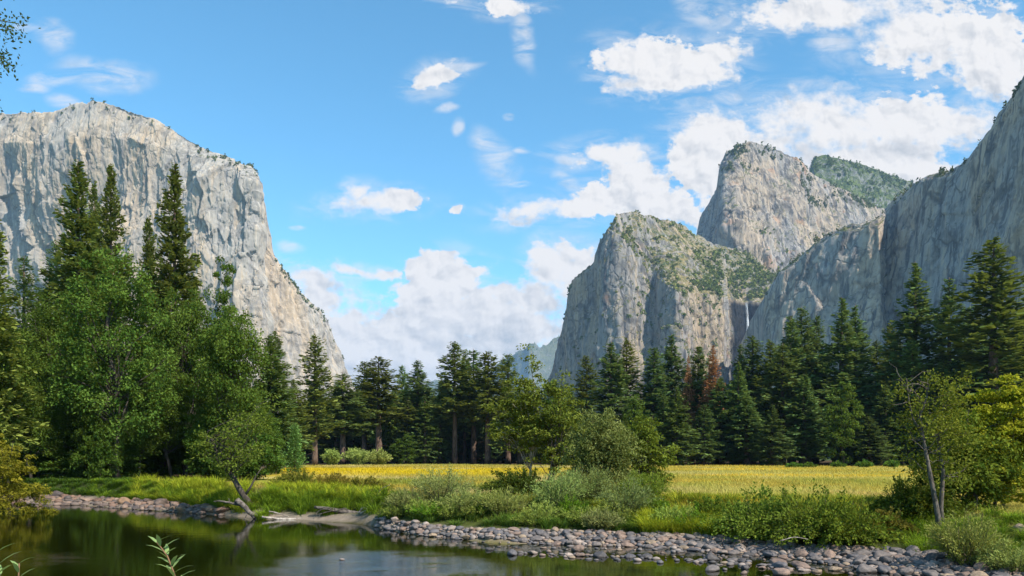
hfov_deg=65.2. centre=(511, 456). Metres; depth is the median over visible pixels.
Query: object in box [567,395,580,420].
forest conifer
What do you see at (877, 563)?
river stone
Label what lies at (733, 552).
river stone
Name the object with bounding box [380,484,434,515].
willow shrub
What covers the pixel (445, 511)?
willow shrub
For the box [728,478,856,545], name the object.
bramble bush
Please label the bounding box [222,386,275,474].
understory tree
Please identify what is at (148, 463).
thicket bush
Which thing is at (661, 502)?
willow shrub
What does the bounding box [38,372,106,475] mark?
understory tree
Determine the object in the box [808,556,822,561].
river stone
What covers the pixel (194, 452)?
thicket bush
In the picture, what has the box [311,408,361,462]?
forest conifer
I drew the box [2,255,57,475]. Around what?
conifer tree
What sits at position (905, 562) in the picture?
river stone
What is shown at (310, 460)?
forest conifer
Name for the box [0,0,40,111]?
oak tree
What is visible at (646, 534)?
river stone
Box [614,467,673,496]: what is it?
bank shrub
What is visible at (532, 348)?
scrub
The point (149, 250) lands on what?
conifer tree
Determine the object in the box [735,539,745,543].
river stone
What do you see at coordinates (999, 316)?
conifer tree
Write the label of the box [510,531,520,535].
river stone
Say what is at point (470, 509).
willow shrub
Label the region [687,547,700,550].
river stone
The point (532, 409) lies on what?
forest conifer
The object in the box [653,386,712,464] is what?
conifer tree
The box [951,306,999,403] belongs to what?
conifer tree
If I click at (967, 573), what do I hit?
river stone
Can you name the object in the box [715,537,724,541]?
river stone
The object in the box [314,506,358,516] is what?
driftwood log
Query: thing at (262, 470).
thicket bush
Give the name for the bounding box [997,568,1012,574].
river stone
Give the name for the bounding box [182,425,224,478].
thicket bush
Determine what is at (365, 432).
conifer tree
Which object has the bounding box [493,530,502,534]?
river stone
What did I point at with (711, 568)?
river stone
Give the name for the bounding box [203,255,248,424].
conifer tree
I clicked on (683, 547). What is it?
river stone
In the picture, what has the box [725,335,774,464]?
conifer tree
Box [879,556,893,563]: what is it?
river stone
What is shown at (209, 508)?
river stone
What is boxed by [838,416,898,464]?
conifer tree
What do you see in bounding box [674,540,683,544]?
river stone
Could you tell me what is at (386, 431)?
conifer tree
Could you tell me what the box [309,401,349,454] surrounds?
forest conifer
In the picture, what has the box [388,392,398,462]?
forest conifer
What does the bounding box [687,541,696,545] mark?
river stone
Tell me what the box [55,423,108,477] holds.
thicket bush
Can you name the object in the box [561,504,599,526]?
willow shrub
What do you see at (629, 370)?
conifer tree
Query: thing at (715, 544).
river stone
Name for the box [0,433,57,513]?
bush
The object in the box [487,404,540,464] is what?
conifer tree
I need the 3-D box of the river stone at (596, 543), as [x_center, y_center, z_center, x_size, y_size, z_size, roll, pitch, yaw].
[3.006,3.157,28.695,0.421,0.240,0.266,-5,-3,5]
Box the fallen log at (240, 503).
[213,498,255,518]
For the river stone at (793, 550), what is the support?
on the gravel
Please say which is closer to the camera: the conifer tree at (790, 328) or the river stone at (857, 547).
the river stone at (857, 547)
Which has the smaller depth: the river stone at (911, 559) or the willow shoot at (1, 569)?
the willow shoot at (1, 569)
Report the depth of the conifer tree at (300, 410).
165.01 m
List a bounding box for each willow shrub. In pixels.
[367,484,396,505]
[377,500,405,518]
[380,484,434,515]
[403,494,431,514]
[404,462,482,501]
[405,498,443,518]
[426,502,477,519]
[430,483,486,517]
[456,498,488,516]
[467,483,531,515]
[468,496,493,514]
[510,508,551,526]
[520,498,564,518]
[521,466,596,507]
[553,454,617,501]
[556,491,588,514]
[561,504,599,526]
[580,507,626,530]
[592,496,638,519]
[593,477,662,513]
[638,493,670,511]
[648,502,683,524]
[655,501,699,521]
[668,502,713,528]
[707,512,735,523]
[920,506,1019,566]
[970,538,1023,571]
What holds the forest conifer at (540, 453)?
on the ground at (359, 518)
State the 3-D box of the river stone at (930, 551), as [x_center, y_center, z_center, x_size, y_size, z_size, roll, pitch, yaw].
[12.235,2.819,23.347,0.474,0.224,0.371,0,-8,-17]
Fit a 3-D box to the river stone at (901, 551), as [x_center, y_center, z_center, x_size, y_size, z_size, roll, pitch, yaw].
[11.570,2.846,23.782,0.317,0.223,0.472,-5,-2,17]
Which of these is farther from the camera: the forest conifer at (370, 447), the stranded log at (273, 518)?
the forest conifer at (370, 447)
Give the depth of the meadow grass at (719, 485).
70.36 m
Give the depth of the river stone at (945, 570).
21.02 m
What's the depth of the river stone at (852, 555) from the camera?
23.95 m
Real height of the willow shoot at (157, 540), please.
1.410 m
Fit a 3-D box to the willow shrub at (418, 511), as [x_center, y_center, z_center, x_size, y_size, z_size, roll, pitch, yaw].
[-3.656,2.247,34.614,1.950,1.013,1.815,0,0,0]
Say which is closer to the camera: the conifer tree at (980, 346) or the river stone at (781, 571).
the river stone at (781, 571)
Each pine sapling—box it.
[264,443,287,474]
[282,423,308,472]
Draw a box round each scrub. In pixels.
[0,97,344,358]
[492,336,558,369]
[557,277,721,385]
[598,210,775,297]
[718,140,875,207]
[759,227,823,271]
[766,80,1021,294]
[809,154,913,208]
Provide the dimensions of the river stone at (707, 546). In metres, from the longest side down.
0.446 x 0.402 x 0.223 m
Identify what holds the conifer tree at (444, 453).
on the ground at (359, 518)
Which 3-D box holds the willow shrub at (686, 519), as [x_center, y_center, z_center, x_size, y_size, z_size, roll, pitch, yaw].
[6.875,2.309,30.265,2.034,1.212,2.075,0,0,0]
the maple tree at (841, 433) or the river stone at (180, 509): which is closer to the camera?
the river stone at (180, 509)
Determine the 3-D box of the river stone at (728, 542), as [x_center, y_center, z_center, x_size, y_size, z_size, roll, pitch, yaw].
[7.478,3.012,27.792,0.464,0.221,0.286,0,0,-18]
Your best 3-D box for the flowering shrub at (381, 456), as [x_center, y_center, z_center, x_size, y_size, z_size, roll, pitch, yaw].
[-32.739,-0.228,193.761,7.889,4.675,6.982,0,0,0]
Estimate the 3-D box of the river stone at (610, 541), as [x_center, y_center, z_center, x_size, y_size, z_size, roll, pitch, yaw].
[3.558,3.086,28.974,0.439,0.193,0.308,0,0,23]
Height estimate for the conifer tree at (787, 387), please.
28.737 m
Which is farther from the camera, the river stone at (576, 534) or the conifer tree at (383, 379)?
the conifer tree at (383, 379)
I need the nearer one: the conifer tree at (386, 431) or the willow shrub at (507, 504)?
the willow shrub at (507, 504)
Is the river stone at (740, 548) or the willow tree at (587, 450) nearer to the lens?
the river stone at (740, 548)
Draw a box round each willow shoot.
[0,543,20,574]
[10,557,34,575]
[148,534,191,575]
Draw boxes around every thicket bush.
[35,452,88,478]
[50,456,84,477]
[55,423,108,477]
[68,426,117,478]
[79,423,122,478]
[81,450,146,477]
[122,437,156,477]
[143,435,189,476]
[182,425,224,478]
[187,455,218,477]
[188,420,223,477]
[210,434,248,480]
[228,443,271,479]
[237,426,288,479]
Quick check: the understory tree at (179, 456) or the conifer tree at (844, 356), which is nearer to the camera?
the understory tree at (179, 456)
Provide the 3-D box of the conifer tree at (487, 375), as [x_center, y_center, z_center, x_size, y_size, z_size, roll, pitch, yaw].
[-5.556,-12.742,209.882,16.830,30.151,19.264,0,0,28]
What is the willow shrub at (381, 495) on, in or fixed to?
on the ground at (359, 518)
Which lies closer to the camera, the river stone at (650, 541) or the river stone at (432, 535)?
the river stone at (650, 541)
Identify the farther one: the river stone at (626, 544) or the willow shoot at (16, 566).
the river stone at (626, 544)
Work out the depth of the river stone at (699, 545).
27.47 m
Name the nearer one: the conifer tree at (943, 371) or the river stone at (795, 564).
the river stone at (795, 564)
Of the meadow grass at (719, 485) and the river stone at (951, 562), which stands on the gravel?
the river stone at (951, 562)
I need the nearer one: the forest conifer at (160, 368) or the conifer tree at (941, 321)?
the forest conifer at (160, 368)
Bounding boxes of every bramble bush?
[473,463,556,495]
[680,494,736,520]
[698,479,802,543]
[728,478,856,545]
[777,486,915,549]
[857,506,925,539]
[866,466,973,520]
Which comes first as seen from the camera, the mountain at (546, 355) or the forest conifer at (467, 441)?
the forest conifer at (467, 441)
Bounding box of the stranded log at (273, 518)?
[262,516,300,519]
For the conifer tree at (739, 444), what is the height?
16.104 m
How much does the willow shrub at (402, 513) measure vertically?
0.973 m
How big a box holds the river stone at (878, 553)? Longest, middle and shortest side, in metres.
0.569 x 0.358 x 0.354 m
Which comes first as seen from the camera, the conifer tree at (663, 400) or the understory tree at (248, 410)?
the understory tree at (248, 410)
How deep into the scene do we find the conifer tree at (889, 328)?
213.44 m
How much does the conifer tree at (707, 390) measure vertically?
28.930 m
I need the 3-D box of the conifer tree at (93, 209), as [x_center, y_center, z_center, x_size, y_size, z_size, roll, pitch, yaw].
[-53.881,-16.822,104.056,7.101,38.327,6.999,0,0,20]
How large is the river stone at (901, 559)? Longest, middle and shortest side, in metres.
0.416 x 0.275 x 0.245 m
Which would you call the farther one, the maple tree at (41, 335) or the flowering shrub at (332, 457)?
the flowering shrub at (332, 457)
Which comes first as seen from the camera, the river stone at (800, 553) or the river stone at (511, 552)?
the river stone at (800, 553)
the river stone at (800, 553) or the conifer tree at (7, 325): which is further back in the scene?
the conifer tree at (7, 325)
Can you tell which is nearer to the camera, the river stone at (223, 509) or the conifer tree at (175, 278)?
the river stone at (223, 509)
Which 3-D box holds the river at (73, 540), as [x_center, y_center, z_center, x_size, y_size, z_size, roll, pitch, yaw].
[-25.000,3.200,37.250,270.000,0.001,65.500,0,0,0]
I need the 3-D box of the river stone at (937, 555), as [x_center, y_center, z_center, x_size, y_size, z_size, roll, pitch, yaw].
[11.969,2.855,22.662,0.621,0.333,0.421,-24,-6,43]
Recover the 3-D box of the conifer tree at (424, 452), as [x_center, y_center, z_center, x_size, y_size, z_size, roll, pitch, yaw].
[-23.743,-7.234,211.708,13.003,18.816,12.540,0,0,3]
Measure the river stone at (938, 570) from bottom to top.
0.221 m
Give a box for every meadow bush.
[785,462,802,467]
[801,462,816,467]
[830,460,847,466]
[854,459,872,467]
[883,459,899,467]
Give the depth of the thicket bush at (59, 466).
66.98 m
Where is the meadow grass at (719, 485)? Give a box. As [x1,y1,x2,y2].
[138,463,1023,542]
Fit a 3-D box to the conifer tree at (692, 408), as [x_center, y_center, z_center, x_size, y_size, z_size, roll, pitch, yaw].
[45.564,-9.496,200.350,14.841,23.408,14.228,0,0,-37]
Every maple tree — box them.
[0,328,49,487]
[14,286,97,478]
[39,244,182,477]
[141,284,224,476]
[185,305,276,478]
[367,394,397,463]
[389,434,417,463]
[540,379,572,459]
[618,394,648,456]
[819,381,864,462]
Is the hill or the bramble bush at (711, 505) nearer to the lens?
the bramble bush at (711, 505)
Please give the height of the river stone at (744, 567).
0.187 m
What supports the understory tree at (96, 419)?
on the ground at (359, 518)
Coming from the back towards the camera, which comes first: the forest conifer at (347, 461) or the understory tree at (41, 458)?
the forest conifer at (347, 461)
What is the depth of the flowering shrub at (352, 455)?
194.60 m
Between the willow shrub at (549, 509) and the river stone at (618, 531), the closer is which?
the river stone at (618, 531)
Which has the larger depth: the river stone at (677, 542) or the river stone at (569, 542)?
the river stone at (569, 542)
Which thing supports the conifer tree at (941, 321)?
on the ground at (359, 518)
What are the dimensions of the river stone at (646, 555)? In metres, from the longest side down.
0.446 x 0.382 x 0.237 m
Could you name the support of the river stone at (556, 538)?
on the gravel
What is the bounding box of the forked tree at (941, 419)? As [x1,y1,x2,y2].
[881,362,986,526]
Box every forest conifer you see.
[124,334,191,431]
[182,375,215,433]
[244,334,313,470]
[279,410,310,439]
[300,385,321,462]
[300,429,322,462]
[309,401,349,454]
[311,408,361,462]
[318,434,349,454]
[333,405,361,462]
[338,393,368,462]
[357,397,375,462]
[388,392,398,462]
[389,386,413,462]
[430,384,461,462]
[446,400,484,462]
[451,423,482,462]
[467,391,504,460]
[468,429,499,462]
[482,421,504,463]
[499,420,515,462]
[511,434,543,462]
[515,391,541,462]
[559,431,578,463]
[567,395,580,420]
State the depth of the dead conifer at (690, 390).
193.74 m
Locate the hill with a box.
[396,380,452,395]
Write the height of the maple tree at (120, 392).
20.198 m
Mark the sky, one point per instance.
(433, 174)
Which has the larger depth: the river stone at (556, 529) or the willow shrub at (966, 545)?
the river stone at (556, 529)
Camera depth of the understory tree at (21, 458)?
67.72 m
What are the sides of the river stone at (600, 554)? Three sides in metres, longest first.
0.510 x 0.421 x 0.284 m
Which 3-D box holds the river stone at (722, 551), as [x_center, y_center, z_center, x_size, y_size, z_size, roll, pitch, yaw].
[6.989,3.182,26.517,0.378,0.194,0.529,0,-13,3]
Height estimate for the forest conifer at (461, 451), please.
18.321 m
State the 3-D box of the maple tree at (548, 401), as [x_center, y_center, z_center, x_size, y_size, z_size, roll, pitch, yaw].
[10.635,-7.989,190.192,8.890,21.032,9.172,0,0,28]
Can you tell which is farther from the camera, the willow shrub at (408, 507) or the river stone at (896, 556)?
the willow shrub at (408, 507)
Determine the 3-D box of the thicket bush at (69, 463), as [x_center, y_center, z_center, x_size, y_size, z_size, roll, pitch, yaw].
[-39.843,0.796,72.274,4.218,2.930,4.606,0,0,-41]
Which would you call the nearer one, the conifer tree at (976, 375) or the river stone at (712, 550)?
the river stone at (712, 550)
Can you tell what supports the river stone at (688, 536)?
on the gravel
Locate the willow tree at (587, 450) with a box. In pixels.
[558,405,650,494]
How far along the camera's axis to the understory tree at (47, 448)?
66.20 m
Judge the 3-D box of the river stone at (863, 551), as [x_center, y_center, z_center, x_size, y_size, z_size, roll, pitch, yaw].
[10.649,2.925,24.318,0.627,0.236,0.393,-5,11,8]
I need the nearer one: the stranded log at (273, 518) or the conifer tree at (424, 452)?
the stranded log at (273, 518)
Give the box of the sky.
[0,0,1023,393]
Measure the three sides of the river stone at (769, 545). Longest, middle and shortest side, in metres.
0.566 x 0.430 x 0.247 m
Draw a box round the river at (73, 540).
[0,504,892,575]
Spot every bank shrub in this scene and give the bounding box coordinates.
[257,468,315,485]
[310,471,362,484]
[341,475,395,489]
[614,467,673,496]
[883,478,917,497]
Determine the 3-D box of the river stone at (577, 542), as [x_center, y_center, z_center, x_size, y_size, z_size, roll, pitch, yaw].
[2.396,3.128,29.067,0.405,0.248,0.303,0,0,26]
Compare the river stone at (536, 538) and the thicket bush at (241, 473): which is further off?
the thicket bush at (241, 473)
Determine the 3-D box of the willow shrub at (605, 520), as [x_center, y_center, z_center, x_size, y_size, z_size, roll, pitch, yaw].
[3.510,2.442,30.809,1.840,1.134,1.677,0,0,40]
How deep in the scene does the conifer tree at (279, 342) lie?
111.80 m
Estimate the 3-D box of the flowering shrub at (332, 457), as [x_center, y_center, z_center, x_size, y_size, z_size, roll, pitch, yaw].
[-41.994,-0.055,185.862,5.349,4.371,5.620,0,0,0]
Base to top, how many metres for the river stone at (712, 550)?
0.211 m
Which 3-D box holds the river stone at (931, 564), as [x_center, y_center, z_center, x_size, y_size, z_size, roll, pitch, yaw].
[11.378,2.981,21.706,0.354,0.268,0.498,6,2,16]
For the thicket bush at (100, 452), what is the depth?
64.64 m
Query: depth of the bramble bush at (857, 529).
25.41 m
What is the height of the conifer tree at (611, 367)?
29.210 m
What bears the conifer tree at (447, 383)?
on the ground at (359, 518)
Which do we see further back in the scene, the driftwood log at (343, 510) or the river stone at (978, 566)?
the driftwood log at (343, 510)
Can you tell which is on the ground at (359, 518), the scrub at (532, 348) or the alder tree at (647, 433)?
the alder tree at (647, 433)
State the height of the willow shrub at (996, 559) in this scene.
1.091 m
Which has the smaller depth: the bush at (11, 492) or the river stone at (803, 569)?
the river stone at (803, 569)
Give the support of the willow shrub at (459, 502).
on the ground at (359, 518)
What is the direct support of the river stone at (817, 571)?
in the river at (73, 540)
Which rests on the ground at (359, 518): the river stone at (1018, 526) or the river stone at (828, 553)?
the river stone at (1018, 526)
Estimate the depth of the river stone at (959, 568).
21.14 m
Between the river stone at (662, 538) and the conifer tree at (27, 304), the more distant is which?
the conifer tree at (27, 304)
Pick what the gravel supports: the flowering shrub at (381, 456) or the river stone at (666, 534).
the river stone at (666, 534)
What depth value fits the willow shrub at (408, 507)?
35.42 m
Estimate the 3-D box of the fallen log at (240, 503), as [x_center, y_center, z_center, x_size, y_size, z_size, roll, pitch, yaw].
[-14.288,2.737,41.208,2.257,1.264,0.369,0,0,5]
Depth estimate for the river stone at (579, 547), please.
27.13 m
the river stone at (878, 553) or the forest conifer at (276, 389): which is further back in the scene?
the forest conifer at (276, 389)
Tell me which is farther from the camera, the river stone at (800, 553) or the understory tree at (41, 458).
the understory tree at (41, 458)
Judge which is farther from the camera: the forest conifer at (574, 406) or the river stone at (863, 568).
the forest conifer at (574, 406)
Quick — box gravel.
[3,495,1012,575]
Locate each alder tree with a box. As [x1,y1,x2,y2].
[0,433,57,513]
[480,343,562,475]
[511,369,589,480]
[613,414,682,488]
[903,411,1023,512]
[936,372,1023,508]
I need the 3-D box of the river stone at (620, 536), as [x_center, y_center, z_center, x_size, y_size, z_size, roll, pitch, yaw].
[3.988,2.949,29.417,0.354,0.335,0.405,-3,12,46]
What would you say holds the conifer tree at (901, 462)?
on the ground at (359, 518)
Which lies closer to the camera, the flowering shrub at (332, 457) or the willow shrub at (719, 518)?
the willow shrub at (719, 518)
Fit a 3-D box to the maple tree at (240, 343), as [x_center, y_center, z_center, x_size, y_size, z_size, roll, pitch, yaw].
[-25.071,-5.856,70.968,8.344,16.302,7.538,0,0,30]
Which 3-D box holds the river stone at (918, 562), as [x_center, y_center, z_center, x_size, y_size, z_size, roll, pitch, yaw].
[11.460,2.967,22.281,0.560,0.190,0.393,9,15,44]
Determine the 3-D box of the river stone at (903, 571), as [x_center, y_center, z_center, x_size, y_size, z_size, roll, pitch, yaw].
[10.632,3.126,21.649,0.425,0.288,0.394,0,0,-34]
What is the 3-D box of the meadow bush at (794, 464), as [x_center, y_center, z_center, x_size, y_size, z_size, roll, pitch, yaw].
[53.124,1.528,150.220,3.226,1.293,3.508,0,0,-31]
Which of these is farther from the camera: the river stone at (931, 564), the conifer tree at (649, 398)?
the conifer tree at (649, 398)
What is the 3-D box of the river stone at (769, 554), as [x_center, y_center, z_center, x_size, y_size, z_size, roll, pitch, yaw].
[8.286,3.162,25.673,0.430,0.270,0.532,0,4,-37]
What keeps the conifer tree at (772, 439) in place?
on the ground at (359, 518)
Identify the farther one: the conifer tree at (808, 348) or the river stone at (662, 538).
the conifer tree at (808, 348)
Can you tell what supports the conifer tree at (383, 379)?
on the ground at (359, 518)
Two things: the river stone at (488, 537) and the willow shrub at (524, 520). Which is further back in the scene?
the willow shrub at (524, 520)
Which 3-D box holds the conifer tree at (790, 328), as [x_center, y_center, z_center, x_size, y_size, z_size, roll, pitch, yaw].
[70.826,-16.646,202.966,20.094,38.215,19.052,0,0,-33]
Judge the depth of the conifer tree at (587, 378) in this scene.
201.32 m
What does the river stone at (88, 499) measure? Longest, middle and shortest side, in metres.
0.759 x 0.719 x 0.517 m
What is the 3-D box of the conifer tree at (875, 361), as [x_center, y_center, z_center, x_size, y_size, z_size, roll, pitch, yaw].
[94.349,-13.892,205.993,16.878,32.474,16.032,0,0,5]
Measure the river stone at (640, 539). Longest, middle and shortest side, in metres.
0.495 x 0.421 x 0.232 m
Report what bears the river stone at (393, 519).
on the gravel
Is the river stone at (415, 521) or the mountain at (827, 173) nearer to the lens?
the river stone at (415, 521)
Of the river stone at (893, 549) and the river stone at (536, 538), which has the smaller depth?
the river stone at (893, 549)
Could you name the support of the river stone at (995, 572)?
on the gravel
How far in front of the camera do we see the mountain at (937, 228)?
1570.20 m
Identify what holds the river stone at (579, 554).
in the river at (73, 540)
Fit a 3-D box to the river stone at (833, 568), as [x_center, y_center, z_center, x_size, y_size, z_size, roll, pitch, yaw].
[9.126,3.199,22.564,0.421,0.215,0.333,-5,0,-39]
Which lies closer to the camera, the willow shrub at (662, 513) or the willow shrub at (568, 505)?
the willow shrub at (662, 513)
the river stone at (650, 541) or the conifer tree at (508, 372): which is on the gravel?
the river stone at (650, 541)
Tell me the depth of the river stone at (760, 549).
26.33 m
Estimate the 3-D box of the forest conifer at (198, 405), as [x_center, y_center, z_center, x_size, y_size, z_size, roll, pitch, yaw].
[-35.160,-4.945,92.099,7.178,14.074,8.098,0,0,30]
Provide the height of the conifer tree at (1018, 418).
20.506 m
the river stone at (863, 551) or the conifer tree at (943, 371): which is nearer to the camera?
the river stone at (863, 551)
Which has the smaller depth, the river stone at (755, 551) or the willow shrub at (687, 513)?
the river stone at (755, 551)
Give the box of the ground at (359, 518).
[0,458,1022,575]
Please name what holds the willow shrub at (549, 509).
on the ground at (359, 518)
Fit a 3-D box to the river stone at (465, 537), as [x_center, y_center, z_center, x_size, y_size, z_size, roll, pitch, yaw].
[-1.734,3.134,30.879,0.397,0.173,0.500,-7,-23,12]
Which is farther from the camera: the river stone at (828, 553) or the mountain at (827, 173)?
the mountain at (827, 173)
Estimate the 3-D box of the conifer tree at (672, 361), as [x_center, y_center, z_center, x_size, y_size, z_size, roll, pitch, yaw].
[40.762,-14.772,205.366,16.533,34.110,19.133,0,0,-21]
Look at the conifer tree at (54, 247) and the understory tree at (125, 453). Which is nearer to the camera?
the understory tree at (125, 453)
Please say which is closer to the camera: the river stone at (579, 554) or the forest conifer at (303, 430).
the river stone at (579, 554)
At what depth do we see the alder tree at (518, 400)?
45.76 m
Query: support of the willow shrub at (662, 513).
on the ground at (359, 518)
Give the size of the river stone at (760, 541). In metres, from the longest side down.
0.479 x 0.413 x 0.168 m
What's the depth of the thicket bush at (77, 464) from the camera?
65.08 m
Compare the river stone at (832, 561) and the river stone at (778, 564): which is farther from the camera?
the river stone at (832, 561)
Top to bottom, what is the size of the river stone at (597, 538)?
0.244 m
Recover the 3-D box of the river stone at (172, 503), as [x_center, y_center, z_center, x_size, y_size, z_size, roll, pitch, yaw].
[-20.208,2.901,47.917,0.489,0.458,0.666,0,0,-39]
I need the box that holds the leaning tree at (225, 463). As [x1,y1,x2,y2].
[186,392,288,506]
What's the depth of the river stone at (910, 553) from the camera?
23.18 m
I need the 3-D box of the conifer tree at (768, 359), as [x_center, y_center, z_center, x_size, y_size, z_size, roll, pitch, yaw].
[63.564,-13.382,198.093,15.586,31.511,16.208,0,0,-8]
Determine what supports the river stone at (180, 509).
on the gravel
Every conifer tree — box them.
[0,219,51,470]
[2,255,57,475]
[27,159,129,437]
[36,240,74,325]
[84,180,101,378]
[89,163,139,412]
[123,162,206,473]
[126,215,159,388]
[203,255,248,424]
[262,330,301,460]
[283,379,315,461]
[291,334,344,465]
[308,373,377,464]
[339,361,381,463]
[349,356,422,452]
[385,360,451,463]
[386,400,430,463]
[392,365,415,402]
[406,395,445,463]
[421,341,477,463]
[422,395,462,463]
[448,349,502,463]
[449,349,479,462]
[457,351,515,464]
[483,353,537,463]
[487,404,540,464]
[567,355,602,435]
[576,342,643,458]
[607,337,659,428]
[628,347,686,463]
[649,333,685,463]
[650,394,673,464]
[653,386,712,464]
[672,374,707,464]
[677,345,717,464]
[683,405,724,464]
[700,377,739,464]
[713,361,766,464]
[715,395,768,464]
[723,344,757,464]
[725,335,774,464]
[748,339,806,464]
[749,344,825,464]
[749,404,804,465]
[761,316,829,462]
[774,374,836,463]
[785,306,827,462]
[803,315,837,463]
[806,297,883,462]
[830,305,887,464]
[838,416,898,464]
[857,340,897,464]
[858,263,959,464]
[861,384,915,464]
[865,323,909,461]
[876,340,945,464]
[887,400,918,465]
[907,360,965,457]
[920,277,979,455]
[927,236,1023,465]
[945,372,1016,453]
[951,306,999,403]
[998,315,1023,453]
[1009,375,1023,461]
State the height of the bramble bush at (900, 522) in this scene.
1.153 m
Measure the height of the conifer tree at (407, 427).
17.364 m
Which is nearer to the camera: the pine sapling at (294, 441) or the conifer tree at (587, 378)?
the pine sapling at (294, 441)
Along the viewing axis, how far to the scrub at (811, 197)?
3002.59 m
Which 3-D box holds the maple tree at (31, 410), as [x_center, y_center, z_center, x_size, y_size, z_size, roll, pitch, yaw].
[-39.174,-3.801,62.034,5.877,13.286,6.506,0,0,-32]
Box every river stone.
[49,490,63,495]
[80,497,91,501]
[116,497,129,504]
[153,498,167,504]
[170,501,178,506]
[175,507,186,511]
[178,503,191,507]
[205,505,215,512]
[214,506,229,513]
[391,517,398,521]
[399,527,406,531]
[411,520,419,523]
[411,523,418,530]
[426,524,436,530]
[428,533,436,536]
[447,525,455,530]
[455,526,463,530]
[461,535,469,539]
[484,535,494,539]
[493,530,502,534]
[507,527,518,530]
[507,549,516,555]
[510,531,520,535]
[518,537,527,542]
[529,536,542,541]
[535,529,544,534]
[550,531,557,536]
[551,527,558,531]
[551,536,562,540]
[552,541,561,544]
[562,529,569,535]
[565,540,573,544]
[566,535,576,539]
[571,544,583,550]
[572,532,581,536]
[573,539,583,544]
[574,553,584,555]
[591,541,601,545]
[592,536,600,541]
[593,551,606,557]
[605,539,616,543]
[614,530,625,535]
[616,533,626,539]
[621,542,633,546]
[625,537,635,540]
[625,553,635,557]
[635,537,645,541]
[639,553,652,557]
[640,532,649,536]
[643,544,654,547]
[646,540,655,543]
[657,536,668,541]
[662,532,673,535]
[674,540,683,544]
[678,545,688,549]
[684,534,694,539]
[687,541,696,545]
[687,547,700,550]
[695,543,703,548]
[703,545,714,548]
[705,553,719,559]
[705,565,719,571]
[708,543,719,546]
[710,548,719,552]
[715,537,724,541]
[718,550,727,553]
[722,540,733,544]
[727,549,740,554]
[733,546,745,551]
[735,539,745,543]
[740,565,748,568]
[745,546,755,550]
[750,549,759,553]
[754,540,765,543]
[754,547,767,551]
[763,551,777,556]
[767,543,778,547]
[769,558,787,563]
[771,561,787,567]
[772,568,789,575]
[778,555,787,558]
[790,547,807,552]
[791,561,810,568]
[794,549,808,556]
[798,568,811,571]
[807,553,817,556]
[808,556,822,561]
[811,569,821,572]
[822,550,835,557]
[824,559,839,564]
[828,566,841,570]
[840,546,849,549]
[847,554,858,558]
[851,545,868,550]
[852,549,872,554]
[852,559,862,564]
[854,555,868,560]
[856,563,876,572]
[866,561,883,565]
[872,550,891,558]
[877,565,891,572]
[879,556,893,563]
[890,547,901,551]
[893,554,904,559]
[896,549,905,553]
[896,567,913,575]
[898,556,907,562]
[902,560,912,564]
[904,550,916,556]
[906,545,920,551]
[909,556,921,561]
[913,559,929,565]
[922,570,938,575]
[923,549,938,553]
[924,552,945,559]
[924,562,938,567]
[929,567,941,572]
[930,560,941,565]
[939,564,949,569]
[941,568,953,573]
[945,558,957,565]
[950,565,964,571]
[957,571,970,575]
[962,567,974,572]
[969,571,988,575]
[973,562,990,571]
[990,570,1009,575]
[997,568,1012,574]
[1010,523,1023,531]
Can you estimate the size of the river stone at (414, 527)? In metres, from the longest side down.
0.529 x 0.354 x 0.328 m
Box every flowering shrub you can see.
[320,447,342,464]
[341,447,370,464]
[364,447,392,464]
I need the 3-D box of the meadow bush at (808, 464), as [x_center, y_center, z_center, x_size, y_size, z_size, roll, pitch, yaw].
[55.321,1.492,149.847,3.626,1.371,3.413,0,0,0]
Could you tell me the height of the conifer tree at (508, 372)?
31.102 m
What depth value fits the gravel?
28.85 m
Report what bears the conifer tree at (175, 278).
on the ground at (359, 518)
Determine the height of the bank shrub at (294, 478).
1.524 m
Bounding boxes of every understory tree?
[11,446,39,470]
[14,385,65,478]
[30,424,69,473]
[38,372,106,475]
[68,407,121,476]
[118,427,145,477]
[120,384,167,478]
[145,372,203,477]
[157,429,192,476]
[182,402,222,477]
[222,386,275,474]
[253,408,285,474]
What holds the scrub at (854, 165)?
on the mountain at (827, 173)
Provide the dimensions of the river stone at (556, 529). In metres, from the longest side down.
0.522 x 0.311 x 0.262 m
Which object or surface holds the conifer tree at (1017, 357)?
on the ground at (359, 518)
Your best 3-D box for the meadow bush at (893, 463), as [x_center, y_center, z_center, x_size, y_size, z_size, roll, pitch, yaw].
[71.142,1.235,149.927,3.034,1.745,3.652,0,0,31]
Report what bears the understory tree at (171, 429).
on the ground at (359, 518)
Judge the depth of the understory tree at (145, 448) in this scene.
71.41 m
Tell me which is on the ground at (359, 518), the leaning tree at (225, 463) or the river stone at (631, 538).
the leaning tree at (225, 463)
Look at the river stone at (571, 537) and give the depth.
29.57 m
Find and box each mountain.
[0,101,354,403]
[492,337,558,404]
[538,211,777,416]
[696,141,883,272]
[730,76,1023,456]
[809,155,912,207]
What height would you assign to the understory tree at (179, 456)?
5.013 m
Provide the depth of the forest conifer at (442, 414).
242.16 m
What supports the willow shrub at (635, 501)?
on the ground at (359, 518)
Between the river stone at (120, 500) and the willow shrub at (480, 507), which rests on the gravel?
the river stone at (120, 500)
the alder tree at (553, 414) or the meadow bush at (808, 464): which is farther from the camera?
the meadow bush at (808, 464)

